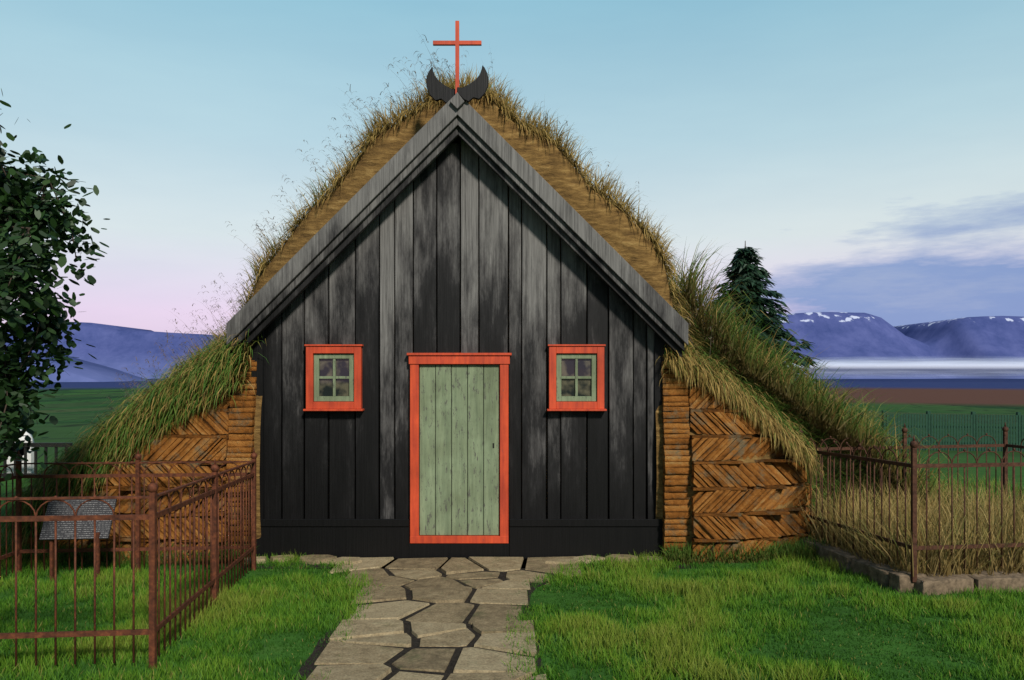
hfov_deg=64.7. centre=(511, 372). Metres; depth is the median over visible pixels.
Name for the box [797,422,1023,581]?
iron fence
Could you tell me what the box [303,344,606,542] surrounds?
door and windows
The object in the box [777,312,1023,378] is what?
mountain
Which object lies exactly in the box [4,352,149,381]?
mountain
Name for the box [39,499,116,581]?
grave plaque
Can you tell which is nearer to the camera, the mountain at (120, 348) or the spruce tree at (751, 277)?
the spruce tree at (751, 277)
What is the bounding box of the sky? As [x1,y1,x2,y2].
[0,0,1023,334]
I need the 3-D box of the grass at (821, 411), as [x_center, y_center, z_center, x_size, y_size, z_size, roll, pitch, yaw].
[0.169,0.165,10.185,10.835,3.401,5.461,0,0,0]
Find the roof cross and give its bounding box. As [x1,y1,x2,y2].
[433,21,481,93]
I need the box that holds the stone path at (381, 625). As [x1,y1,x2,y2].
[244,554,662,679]
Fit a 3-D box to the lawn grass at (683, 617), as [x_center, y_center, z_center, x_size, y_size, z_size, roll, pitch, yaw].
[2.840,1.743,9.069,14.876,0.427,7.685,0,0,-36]
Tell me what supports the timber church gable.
on the ground at (978, 396)
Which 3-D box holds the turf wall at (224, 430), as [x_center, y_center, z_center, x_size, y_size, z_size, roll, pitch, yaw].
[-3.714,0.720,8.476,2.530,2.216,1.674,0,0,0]
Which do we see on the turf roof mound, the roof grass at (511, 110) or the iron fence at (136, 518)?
the roof grass at (511, 110)
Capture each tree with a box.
[0,89,109,485]
[710,241,827,389]
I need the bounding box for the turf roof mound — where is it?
[252,98,878,534]
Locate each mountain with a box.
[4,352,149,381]
[5,322,222,378]
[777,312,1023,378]
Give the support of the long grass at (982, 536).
on the ground at (978, 396)
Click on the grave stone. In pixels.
(31, 457)
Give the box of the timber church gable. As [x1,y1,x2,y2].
[226,65,687,558]
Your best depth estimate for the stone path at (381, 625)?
5.75 m
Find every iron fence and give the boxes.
[0,449,256,667]
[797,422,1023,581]
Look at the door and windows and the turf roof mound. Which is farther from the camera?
the turf roof mound
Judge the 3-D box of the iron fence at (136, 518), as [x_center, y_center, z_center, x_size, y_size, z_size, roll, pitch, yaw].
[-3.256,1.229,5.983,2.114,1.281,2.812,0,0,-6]
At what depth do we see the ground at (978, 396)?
7.47 m
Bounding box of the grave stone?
[0,429,72,476]
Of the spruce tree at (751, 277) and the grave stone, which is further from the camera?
the spruce tree at (751, 277)
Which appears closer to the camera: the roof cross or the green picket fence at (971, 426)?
the roof cross
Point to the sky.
(870, 153)
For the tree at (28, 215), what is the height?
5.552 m
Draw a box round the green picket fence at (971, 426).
[882,410,1023,451]
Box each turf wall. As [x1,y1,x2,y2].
[14,353,261,563]
[656,361,814,562]
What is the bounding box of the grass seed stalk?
[90,33,711,430]
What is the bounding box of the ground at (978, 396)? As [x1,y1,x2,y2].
[0,378,1023,679]
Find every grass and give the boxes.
[0,474,1023,679]
[1,64,901,551]
[1,237,1020,564]
[794,472,1023,582]
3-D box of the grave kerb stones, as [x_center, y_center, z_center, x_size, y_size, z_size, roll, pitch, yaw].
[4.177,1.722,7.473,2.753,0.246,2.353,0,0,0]
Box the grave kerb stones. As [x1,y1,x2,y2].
[799,537,1023,595]
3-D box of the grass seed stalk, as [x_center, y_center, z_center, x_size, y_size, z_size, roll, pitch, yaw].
[-1.157,-1.353,9.227,6.830,4.438,2.344,0,0,0]
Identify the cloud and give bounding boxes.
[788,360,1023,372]
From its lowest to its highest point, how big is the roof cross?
0.720 m

